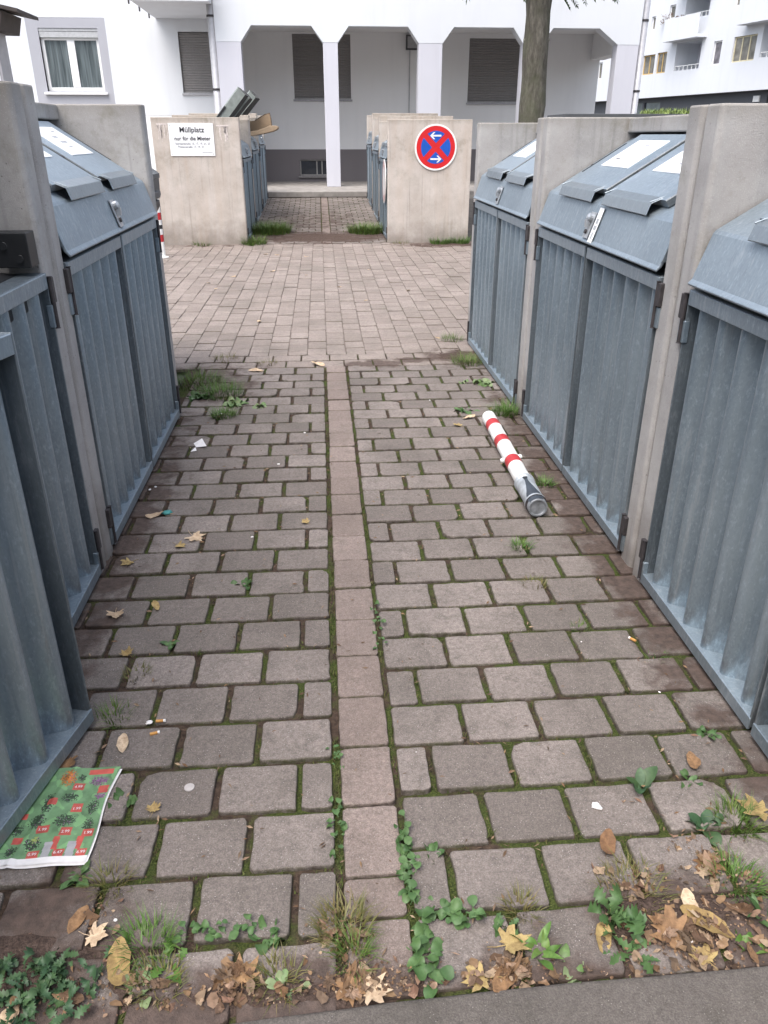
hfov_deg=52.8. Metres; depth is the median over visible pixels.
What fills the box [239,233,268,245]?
grass tuft
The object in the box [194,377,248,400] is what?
grass tuft
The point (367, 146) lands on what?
door
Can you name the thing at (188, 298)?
paving of the lane
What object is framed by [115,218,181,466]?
door
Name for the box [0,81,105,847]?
bin enclosure
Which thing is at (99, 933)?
fallen leaf
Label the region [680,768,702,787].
weed
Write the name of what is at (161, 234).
bollard
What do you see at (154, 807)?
fallen leaf
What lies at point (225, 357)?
grass tuft
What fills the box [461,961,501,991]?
fallen leaf
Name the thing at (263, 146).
door
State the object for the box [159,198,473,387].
ground
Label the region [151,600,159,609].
fallen leaf
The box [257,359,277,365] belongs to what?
grass tuft
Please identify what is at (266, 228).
grass tuft
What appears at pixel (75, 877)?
weed
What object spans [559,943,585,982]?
weed
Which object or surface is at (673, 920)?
fallen leaf
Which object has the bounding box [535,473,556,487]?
grass tuft
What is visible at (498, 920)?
weed
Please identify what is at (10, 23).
hut
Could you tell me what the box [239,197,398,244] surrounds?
paving of the far passage
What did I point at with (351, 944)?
grass tuft
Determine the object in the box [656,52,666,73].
window
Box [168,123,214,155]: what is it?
sign
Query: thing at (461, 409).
weed
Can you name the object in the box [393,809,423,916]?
weed
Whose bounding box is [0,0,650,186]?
apartment house
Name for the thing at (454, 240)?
grass tuft
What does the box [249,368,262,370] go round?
fallen leaf
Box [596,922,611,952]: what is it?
fallen leaf
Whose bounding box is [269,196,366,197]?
gutter
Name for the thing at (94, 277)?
door
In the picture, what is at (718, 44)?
window
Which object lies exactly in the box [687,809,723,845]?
weed
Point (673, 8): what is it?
window
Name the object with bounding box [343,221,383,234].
grass tuft
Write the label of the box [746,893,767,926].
weed
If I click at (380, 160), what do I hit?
door
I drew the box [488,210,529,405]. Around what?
door
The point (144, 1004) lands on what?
weed
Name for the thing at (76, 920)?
fallen leaf
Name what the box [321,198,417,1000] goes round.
paving centre strip
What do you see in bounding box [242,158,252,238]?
door
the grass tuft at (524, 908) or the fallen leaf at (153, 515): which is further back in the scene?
the fallen leaf at (153, 515)
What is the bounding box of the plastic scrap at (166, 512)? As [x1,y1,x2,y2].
[161,510,171,514]
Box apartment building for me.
[594,0,767,113]
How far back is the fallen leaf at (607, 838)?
1.76 m
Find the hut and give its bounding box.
[0,4,38,81]
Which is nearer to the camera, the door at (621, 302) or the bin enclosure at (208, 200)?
the door at (621, 302)
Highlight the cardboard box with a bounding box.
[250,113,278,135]
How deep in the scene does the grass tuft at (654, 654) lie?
2.39 m
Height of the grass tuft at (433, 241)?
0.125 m
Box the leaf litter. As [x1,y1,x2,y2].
[0,390,767,1017]
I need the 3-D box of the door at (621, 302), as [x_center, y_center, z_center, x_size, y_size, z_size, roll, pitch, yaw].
[0.910,-0.469,3.077,0.101,1.019,0.804,-2,26,-4]
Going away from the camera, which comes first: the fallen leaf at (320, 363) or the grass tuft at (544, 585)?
the grass tuft at (544, 585)
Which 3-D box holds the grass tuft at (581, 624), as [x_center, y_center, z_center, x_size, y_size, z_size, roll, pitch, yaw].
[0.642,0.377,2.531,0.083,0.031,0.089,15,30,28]
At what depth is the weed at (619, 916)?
1.58 m
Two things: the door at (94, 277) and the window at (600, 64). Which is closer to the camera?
the door at (94, 277)
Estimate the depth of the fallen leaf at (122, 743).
2.05 m
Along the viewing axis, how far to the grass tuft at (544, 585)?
2.79 m
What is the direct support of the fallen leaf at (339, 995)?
on the leaf litter
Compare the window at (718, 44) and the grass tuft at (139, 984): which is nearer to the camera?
the grass tuft at (139, 984)
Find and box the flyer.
[0,766,121,868]
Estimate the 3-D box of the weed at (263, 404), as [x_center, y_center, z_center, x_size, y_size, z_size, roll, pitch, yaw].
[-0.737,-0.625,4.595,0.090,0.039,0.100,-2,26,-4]
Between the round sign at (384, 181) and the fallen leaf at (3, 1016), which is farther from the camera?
the round sign at (384, 181)
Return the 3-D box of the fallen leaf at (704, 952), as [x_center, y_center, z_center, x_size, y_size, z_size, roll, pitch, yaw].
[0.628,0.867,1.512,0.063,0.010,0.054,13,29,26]
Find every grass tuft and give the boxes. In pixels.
[74,850,146,907]
[93,694,135,734]
[100,899,188,986]
[114,943,192,1013]
[118,660,153,681]
[177,365,229,391]
[192,241,210,246]
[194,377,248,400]
[205,401,239,419]
[212,351,237,363]
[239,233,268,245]
[242,939,313,1015]
[251,217,292,235]
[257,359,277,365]
[304,882,386,959]
[315,913,387,987]
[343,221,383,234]
[429,236,453,244]
[441,331,464,342]
[451,235,471,243]
[451,350,482,367]
[487,397,520,418]
[494,878,551,930]
[506,533,537,552]
[521,572,548,589]
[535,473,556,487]
[570,617,590,635]
[586,845,679,928]
[644,650,670,662]
[697,842,767,903]
[698,786,767,846]
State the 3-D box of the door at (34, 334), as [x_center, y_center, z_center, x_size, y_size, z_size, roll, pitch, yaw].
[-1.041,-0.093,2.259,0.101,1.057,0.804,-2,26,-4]
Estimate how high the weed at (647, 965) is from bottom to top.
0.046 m
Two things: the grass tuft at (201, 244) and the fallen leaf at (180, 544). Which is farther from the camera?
the grass tuft at (201, 244)
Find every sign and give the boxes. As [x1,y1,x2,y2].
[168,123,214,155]
[382,159,385,202]
[415,124,456,170]
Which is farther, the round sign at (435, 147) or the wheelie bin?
the round sign at (435, 147)
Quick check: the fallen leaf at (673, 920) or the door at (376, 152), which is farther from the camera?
the door at (376, 152)
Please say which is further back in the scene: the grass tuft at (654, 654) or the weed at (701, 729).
the grass tuft at (654, 654)
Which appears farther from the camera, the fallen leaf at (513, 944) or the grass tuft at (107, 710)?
the grass tuft at (107, 710)
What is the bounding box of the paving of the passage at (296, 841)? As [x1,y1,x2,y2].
[0,363,767,1023]
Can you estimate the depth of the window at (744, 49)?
32.23 m
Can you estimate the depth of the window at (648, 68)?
38.12 m
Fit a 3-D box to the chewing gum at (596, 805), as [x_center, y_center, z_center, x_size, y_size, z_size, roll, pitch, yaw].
[0.511,0.704,1.855,0.028,0.010,0.020,13,29,25]
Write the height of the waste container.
1.380 m
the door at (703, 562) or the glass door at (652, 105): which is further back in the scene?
the glass door at (652, 105)
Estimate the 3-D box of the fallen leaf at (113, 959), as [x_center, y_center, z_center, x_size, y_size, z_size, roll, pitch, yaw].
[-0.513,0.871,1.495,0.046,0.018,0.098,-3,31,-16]
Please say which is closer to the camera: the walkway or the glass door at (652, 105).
the walkway
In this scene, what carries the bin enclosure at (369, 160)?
on the ground
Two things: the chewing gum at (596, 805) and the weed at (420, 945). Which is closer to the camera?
the weed at (420, 945)
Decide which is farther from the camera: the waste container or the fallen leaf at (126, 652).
the waste container
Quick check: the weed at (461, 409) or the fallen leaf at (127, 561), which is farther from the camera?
the weed at (461, 409)
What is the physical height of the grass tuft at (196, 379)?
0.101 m
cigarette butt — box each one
[150,730,159,735]
[156,719,165,722]
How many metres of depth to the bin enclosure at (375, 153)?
13.42 m
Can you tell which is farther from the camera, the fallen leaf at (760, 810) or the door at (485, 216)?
the door at (485, 216)
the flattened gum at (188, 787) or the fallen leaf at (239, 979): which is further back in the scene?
the flattened gum at (188, 787)
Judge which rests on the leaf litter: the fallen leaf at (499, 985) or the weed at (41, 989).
the fallen leaf at (499, 985)
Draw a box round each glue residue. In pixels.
[156,123,167,141]
[216,125,227,140]
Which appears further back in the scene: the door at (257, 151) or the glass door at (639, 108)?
the glass door at (639, 108)
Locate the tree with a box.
[466,0,617,122]
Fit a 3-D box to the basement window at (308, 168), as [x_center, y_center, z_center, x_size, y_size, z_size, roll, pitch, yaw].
[-1.664,-8.705,19.608,1.000,0.415,0.130,-2,26,-4]
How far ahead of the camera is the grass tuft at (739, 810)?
1.82 m
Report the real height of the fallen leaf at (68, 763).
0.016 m
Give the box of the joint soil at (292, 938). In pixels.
[0,198,767,1023]
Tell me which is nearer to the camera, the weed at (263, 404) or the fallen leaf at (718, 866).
the fallen leaf at (718, 866)
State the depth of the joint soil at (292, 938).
2.16 m
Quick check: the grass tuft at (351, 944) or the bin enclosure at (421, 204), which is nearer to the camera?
the grass tuft at (351, 944)
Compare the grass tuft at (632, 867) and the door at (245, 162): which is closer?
the grass tuft at (632, 867)
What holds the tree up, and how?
on the ground
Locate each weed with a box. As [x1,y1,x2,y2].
[0,946,78,1023]
[22,945,111,1022]
[59,860,91,889]
[108,787,137,808]
[122,964,151,1008]
[149,936,187,984]
[160,640,178,649]
[172,914,256,943]
[187,390,213,401]
[223,396,248,407]
[231,577,251,589]
[248,914,284,954]
[252,402,266,408]
[265,969,311,1000]
[325,744,343,768]
[326,796,347,858]
[370,600,386,648]
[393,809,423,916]
[406,921,453,998]
[422,895,485,929]
[424,841,444,860]
[454,407,479,414]
[472,378,493,386]
[493,912,518,936]
[510,921,564,969]
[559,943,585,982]
[588,882,646,935]
[603,913,659,973]
[626,766,657,793]
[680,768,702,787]
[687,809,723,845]
[696,725,721,739]
[735,929,767,953]
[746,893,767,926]
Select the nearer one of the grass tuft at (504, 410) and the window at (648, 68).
the grass tuft at (504, 410)
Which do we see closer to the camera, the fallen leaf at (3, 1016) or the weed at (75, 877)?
the fallen leaf at (3, 1016)
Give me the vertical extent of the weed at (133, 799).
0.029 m
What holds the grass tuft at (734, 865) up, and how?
on the paving of the passage at (296, 841)
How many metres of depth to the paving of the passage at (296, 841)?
2.20 m
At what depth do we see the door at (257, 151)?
13.94 m
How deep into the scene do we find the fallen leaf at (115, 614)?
2.59 m
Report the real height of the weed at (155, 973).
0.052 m
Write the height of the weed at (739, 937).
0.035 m
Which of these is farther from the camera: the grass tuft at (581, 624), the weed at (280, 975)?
the grass tuft at (581, 624)
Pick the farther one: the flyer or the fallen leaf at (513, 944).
the flyer
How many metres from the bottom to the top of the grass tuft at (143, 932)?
0.066 m
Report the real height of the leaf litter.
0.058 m
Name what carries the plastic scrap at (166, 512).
on the paving of the passage at (296, 841)
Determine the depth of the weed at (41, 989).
1.45 m
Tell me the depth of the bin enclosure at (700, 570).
2.21 m
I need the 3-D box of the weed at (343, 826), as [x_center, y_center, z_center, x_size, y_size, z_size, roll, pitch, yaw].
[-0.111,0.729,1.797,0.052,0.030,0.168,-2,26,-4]
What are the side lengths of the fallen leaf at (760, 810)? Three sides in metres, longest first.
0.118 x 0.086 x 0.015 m
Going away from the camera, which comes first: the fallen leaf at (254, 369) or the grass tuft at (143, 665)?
the grass tuft at (143, 665)
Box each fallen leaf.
[0,1005,19,1023]
[59,752,77,767]
[67,905,88,933]
[78,921,107,946]
[106,608,123,617]
[107,936,130,988]
[116,733,128,751]
[120,557,137,564]
[121,646,132,656]
[145,511,162,517]
[146,801,160,816]
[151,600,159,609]
[174,540,184,546]
[184,530,204,540]
[224,952,259,1000]
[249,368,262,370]
[311,361,324,365]
[332,962,366,1006]
[349,972,392,1004]
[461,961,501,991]
[490,924,531,953]
[491,962,516,991]
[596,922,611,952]
[600,828,615,855]
[646,905,694,947]
[680,904,734,938]
[681,888,699,917]
[686,751,700,768]
[688,943,718,970]
[693,845,725,877]
[736,793,767,820]
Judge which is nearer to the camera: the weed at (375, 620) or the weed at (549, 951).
the weed at (549, 951)
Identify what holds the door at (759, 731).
in the bin enclosure at (700, 570)
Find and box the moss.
[80,370,753,1022]
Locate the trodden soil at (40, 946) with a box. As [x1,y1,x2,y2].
[0,232,752,1017]
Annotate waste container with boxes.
[152,168,160,210]
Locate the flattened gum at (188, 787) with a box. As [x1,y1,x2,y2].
[184,783,194,791]
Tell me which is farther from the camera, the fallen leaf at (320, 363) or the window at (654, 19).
the window at (654, 19)
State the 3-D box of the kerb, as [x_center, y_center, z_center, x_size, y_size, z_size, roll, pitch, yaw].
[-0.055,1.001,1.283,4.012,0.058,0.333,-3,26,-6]
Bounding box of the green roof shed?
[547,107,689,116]
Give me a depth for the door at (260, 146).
14.76 m
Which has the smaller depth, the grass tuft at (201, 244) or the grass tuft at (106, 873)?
the grass tuft at (106, 873)
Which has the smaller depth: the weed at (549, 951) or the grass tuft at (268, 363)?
the weed at (549, 951)
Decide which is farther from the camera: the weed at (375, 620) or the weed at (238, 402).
the weed at (238, 402)
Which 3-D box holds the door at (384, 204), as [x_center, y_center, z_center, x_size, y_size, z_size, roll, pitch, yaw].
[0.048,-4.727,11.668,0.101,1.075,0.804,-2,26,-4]
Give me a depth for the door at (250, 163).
12.35 m
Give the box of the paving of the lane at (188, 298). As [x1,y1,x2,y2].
[163,243,473,371]
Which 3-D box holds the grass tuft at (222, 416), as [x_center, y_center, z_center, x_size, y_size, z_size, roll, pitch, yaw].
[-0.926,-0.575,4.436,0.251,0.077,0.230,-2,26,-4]
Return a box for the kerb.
[234,966,767,1023]
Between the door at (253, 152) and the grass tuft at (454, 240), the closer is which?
the grass tuft at (454, 240)
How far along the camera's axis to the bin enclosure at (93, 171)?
3.26 m
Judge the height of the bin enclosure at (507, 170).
1.560 m
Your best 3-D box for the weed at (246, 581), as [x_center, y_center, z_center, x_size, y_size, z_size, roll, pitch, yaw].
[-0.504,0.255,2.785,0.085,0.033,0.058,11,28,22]
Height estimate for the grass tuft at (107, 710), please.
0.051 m
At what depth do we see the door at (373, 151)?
14.10 m
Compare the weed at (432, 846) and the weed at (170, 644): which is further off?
the weed at (170, 644)
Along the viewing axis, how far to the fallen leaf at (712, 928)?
1.59 m
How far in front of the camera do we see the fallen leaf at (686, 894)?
1.63 m
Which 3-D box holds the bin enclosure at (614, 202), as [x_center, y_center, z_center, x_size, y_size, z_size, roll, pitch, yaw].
[1.435,-0.869,3.384,1.222,1.560,1.760,-2,26,-4]
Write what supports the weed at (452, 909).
on the paving of the passage at (296, 841)
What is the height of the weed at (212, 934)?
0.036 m
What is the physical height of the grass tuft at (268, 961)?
0.051 m
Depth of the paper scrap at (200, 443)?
4.01 m
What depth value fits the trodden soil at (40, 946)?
1.53 m
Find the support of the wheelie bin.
in the bin enclosure at (52, 562)
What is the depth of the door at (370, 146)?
14.90 m
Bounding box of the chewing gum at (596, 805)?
[591,802,602,809]
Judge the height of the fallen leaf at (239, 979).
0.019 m
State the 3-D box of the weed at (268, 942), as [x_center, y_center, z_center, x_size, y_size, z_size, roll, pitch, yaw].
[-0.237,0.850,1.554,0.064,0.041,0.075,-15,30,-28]
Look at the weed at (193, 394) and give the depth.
4.74 m
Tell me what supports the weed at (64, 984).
on the paving of the passage at (296, 841)
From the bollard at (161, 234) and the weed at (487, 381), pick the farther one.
the bollard at (161, 234)
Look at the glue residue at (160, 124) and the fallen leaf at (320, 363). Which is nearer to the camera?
the fallen leaf at (320, 363)
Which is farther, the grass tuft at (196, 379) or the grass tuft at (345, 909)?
the grass tuft at (196, 379)
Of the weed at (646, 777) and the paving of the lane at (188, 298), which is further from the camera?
the paving of the lane at (188, 298)
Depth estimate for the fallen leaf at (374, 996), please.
1.45 m
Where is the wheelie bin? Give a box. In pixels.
[0,273,28,321]
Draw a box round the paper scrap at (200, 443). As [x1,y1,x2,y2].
[191,439,205,451]
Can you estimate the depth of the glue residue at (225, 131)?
10.69 m
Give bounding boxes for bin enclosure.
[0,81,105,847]
[19,83,181,560]
[150,87,256,244]
[172,90,262,220]
[188,113,268,208]
[366,113,437,206]
[372,116,452,221]
[378,119,472,242]
[467,118,543,413]
[520,105,708,567]
[633,103,767,757]
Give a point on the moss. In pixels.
(140, 882)
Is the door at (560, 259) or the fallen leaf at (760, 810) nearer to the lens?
the fallen leaf at (760, 810)
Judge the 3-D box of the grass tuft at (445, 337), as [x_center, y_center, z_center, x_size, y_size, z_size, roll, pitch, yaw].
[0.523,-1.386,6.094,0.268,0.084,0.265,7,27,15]
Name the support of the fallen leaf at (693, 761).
on the paving of the passage at (296, 841)
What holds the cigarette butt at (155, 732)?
on the paving of the passage at (296, 841)
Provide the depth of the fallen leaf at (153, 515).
3.27 m
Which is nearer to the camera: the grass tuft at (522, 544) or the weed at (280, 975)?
the weed at (280, 975)
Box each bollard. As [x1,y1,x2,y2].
[157,198,168,257]
[482,411,547,515]
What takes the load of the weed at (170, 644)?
on the joint soil at (292, 938)
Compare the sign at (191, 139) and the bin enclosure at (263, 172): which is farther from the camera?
the bin enclosure at (263, 172)
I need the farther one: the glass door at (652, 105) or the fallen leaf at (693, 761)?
the glass door at (652, 105)
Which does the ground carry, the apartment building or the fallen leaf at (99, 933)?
the apartment building
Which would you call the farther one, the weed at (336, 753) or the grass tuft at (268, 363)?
the grass tuft at (268, 363)
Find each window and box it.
[38,28,107,94]
[299,160,326,177]
[598,62,602,79]
[643,54,655,74]
[652,17,655,29]
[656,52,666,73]
[670,5,675,18]
[712,40,722,64]
[732,34,757,62]
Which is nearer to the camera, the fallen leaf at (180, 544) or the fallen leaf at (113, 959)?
the fallen leaf at (113, 959)
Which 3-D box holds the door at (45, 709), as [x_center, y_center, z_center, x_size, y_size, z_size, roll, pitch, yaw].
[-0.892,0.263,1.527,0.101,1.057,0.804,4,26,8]
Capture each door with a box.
[0,273,104,626]
[0,332,93,847]
[61,236,152,544]
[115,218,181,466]
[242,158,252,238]
[246,157,256,228]
[252,150,262,215]
[252,151,259,220]
[259,145,265,208]
[262,145,268,200]
[366,144,371,201]
[369,145,371,206]
[372,150,375,214]
[375,151,378,221]
[378,158,383,231]
[383,159,386,238]
[467,200,500,368]
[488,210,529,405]
[521,227,592,470]
[562,247,664,551]
[637,103,642,113]
[637,289,767,728]
[644,102,659,110]
[750,673,767,757]
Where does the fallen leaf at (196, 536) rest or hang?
on the paving of the passage at (296, 841)
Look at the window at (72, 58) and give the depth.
18.29 m
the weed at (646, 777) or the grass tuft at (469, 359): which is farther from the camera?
the grass tuft at (469, 359)
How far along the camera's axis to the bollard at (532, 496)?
3.56 m
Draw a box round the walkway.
[159,181,473,199]
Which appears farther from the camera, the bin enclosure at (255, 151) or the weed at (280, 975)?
the bin enclosure at (255, 151)

